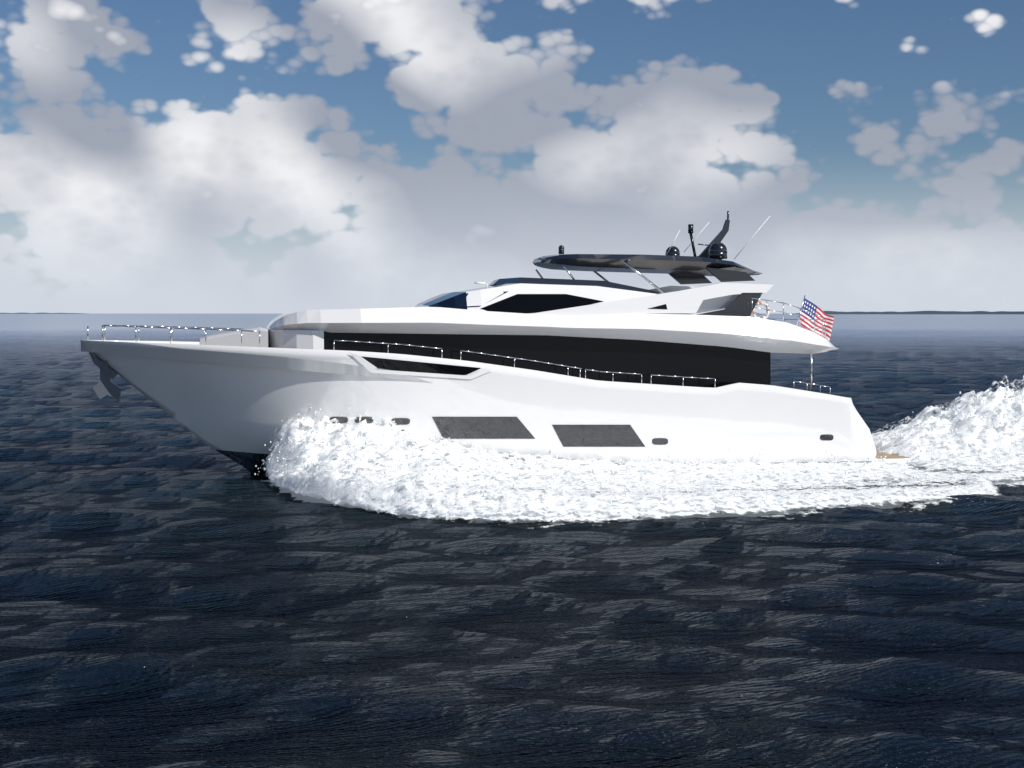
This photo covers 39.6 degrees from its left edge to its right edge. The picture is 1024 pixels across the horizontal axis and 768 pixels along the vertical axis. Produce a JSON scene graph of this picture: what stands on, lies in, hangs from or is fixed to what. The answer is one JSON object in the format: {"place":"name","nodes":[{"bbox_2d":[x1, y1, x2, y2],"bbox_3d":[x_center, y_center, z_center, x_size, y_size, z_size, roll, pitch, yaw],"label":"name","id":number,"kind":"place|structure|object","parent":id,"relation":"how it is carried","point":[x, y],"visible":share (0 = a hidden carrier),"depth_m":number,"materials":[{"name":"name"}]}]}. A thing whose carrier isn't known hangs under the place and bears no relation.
{"place":"outdoors","nodes":[
{"label":"outdoors","id":0,"kind":"place"},
{"bbox_2d":[0,313,86,313],"bbox_3d":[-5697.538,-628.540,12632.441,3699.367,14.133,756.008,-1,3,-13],"label":"shore","id":1,"kind":"structure","parent":0,"point":[43,313],"depth_m":13282.40,"materials":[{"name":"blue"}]},
{"bbox_2d":[0,314,1023,767],"bbox_3d":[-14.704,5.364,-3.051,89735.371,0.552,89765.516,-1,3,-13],"label":"sea water","id":2,"kind":"structure","parent":0,"point":[174,592],"depth_m":25.15,"materials":[{"name":"blue liquid"}]},
{"bbox_2d":[80,340,876,474],"bbox_3d":[-0.978,1.153,47.048,25.470,5.321,6.460,-1,3,-13],"label":"yacht hull","id":3,"kind":"object","parent":2,"relation":"on","point":[241,405],"visible":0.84,"depth_m":44.23,"materials":[{"name":"paint"}]},
{"bbox_2d":[86,351,121,400],"bbox_3d":[-12.713,-0.254,44.331,1.040,1.543,0.400,-1,3,-13],"label":"anchor","id":4,"kind":"object","parent":3,"relation":"attached to","point":[104,386],"visible":1,"depth_m":44.18,"materials":[{"name":"grey metal"}]},
{"bbox_2d":[200,327,267,346],"bbox_3d":[-8.854,-1.202,45.154,2.065,1.214,2.600,-1,3,-13],"label":"sun lounger","id":5,"kind":"object","parent":3,"relation":"on","point":[233,338],"visible":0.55,"depth_m":43.95,"materials":[{"name":"grey fabric"}]},
{"bbox_2d":[350,353,490,378],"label":"hull recess trim","id":6,"kind":"structure","parent":3,"relation":"attached to","point":[369,366],"depth_m":43.27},
{"bbox_2d":[87,298,830,394],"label":"rails","id":7,"kind":"object","parent":3,"relation":"attached to","point":[239,329],"visible":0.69,"depth_m":44.66,"materials":[{"name":"silver metal"}]},
{"bbox_2d":[796,296,833,340],"bbox_3d":[10.518,-2.251,49.459,1.429,1.677,0.242,-1,3,-13],"label":"flag","id":8,"kind":"object","parent":7,"relation":"attached to","point":[807,305],"visible":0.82,"depth_m":49.46,"materials":[{"name":"multicoloured fabric"}]},
{"bbox_2d":[268,330,770,387],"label":"deck house","id":9,"kind":"structure","parent":3,"relation":"on","point":[722,366],"depth_m":45.24,"materials":[{"name":"black glass"}]},
{"bbox_2d":[267,307,838,353],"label":"deck slab","id":10,"kind":"structure","parent":9,"relation":"on","point":[755,334],"depth_m":44.69,"materials":[{"name":"white plastic"}]},
{"bbox_2d":[457,291,507,307],"bbox_3d":[-1.758,-2.749,46.678,2.396,0.526,4.866,-1,3,-13],"label":"windshield","id":11,"kind":"object","parent":10,"relation":"on","point":[462,300],"visible":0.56,"depth_m":44.40,"materials":[{"name":"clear glass"}]},
{"bbox_2d":[415,283,672,313],"bbox_3d":[0.834,-2.787,47.261,7.757,1.076,5.000,-1,3,-13],"label":"upper deck superstructure","id":12,"kind":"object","parent":10,"relation":"on","point":[485,296],"depth_m":45.09,"materials":[{"name":"white plastic"}]},
{"bbox_2d":[480,294,602,312],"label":"side window","id":13,"kind":"structure","parent":12,"relation":"attached to","point":[526,303],"depth_m":44.85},
{"bbox_2d":[488,277,658,293],"bbox_3d":[1.863,-3.242,47.471,5.100,0.513,4.040,-1,3,-13],"label":"flybridge windscreen","id":14,"kind":"object","parent":12,"relation":"on","point":[518,280],"visible":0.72,"depth_m":45.53,"materials":[{"name":"black glass"}]},
{"bbox_2d":[475,216,769,286],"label":"antennas","id":15,"kind":"object","parent":12,"relation":"on","point":[484,283],"visible":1,"depth_m":47.16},
{"bbox_2d":[531,283,772,315],"bbox_3d":[3.667,-2.823,47.899,8.783,1.092,5.240,-1,3,-13],"label":"flybridge side panel","id":16,"kind":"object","parent":10,"relation":"on","point":[682,299],"depth_m":45.56,"materials":[{"name":"white plastic"}]},
{"bbox_2d":[669,267,754,283],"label":"hardtop arch","id":17,"kind":"structure","parent":16,"relation":"on","point":[722,275],"depth_m":46.65,"materials":[{"name":"black glass"}]},
{"bbox_2d":[648,304,666,308],"bbox_3d":[4.069,-2.598,48.001,0.671,0.170,5.260,-1,3,-13],"label":"air vent","id":18,"kind":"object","parent":10,"relation":"on","point":[664,306],"depth_m":45.46,"materials":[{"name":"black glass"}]},
{"bbox_2d":[673,294,739,314],"bbox_3d":[5.903,-2.656,48.412,2.850,0.763,4.400,-1,3,-13],"label":"side panel","id":19,"kind":"object","parent":10,"relation":"on","point":[715,304],"visible":0.21,"depth_m":46.32,"materials":[{"name":"white plastic"}]},
{"bbox_2d":[696,293,761,316],"bbox_3d":[6.479,-2.683,48.540,2.286,0.801,5.120,-1,3,-13],"label":"flybridge aft panel","id":20,"kind":"object","parent":10,"relation":"on","point":[742,304],"visible":0.5,"depth_m":46.14,"materials":[{"name":"grey glass"}]},
{"bbox_2d":[752,301,769,318],"bbox_3d":[8.133,-2.377,46.517,0.649,0.649,0.110,-1,3,-13],"label":"lifebuoy","id":21,"kind":"object","parent":10,"relation":"on","point":[763,304],"visible":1,"depth_m":46.48,"materials":[{"name":"white plastic"}]},
{"bbox_2d":[329,356,833,446],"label":"hull windows","id":22,"kind":"structure","parent":3,"relation":"on","point":[516,428],"depth_m":44.03,"materials":[{"name":"grey glass"}]},
{"bbox_2d":[535,261,811,390],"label":"support poles","id":23,"kind":"object","parent":3,"relation":"on","point":[629,266],"visible":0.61,"depth_m":45.89,"materials":[{"name":"silver metal"}]},
{"bbox_2d":[532,254,762,275],"bbox_3d":[4.363,-4.002,47.997,7.222,0.676,4.600,-1,3,-13],"label":"hardtop","id":24,"kind":"object","parent":23,"relation":"on","point":[683,265],"visible":0.91,"depth_m":46.12,"materials":[{"name":"black metal"}]},
{"bbox_2d":[558,211,728,259],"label":"radar domes","id":25,"kind":"structure","parent":24,"relation":"on","point":[717,250],"depth_m":47.65,"materials":[{"name":"black plastic"}]},
{"bbox_2d":[697,219,729,257],"bbox_3d":[6.778,-4.933,48.496,1.312,1.362,0.180,-1,3,-13],"label":"radar mast","id":26,"kind":"object","parent":24,"relation":"on","point":[720,236],"visible":0.65,"depth_m":48.48,"materials":[{"name":"black metal"}]},
{"bbox_2d":[869,451,911,465],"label":"swim platform","id":27,"kind":"structure","parent":3,"relation":"attached to","point":[893,458],"depth_m":47.59,"materials":[{"name":"white"}]},
{"bbox_2d":[254,383,1023,513],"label":"spray droplets","id":28,"kind":"object","parent":2,"relation":"on","point":[515,461],"visible":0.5,"depth_m":42.86,"materials":[{"name":"white liquid"}]},
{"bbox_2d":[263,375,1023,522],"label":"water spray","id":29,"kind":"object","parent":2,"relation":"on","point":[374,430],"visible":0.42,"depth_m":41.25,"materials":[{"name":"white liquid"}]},
{"bbox_2d":[268,386,1023,517],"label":"wake foam","id":30,"kind":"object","parent":2,"relation":"on","point":[307,457],"depth_m":41.30,"materials":[{"name":"white liquid"}]},
{"bbox_2d":[0,0,1023,313],"label":"sky","id":31,"kind":"structure","parent":0,"point":[157,156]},
{"bbox_2d":[795,311,1023,313],"bbox_3d":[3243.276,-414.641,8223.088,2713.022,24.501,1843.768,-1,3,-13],"label":"shore","id":32,"kind":"structure","parent":0,"point":[946,312],"depth_m":8620.93,"materials":[{"name":"blue"}]}
]}

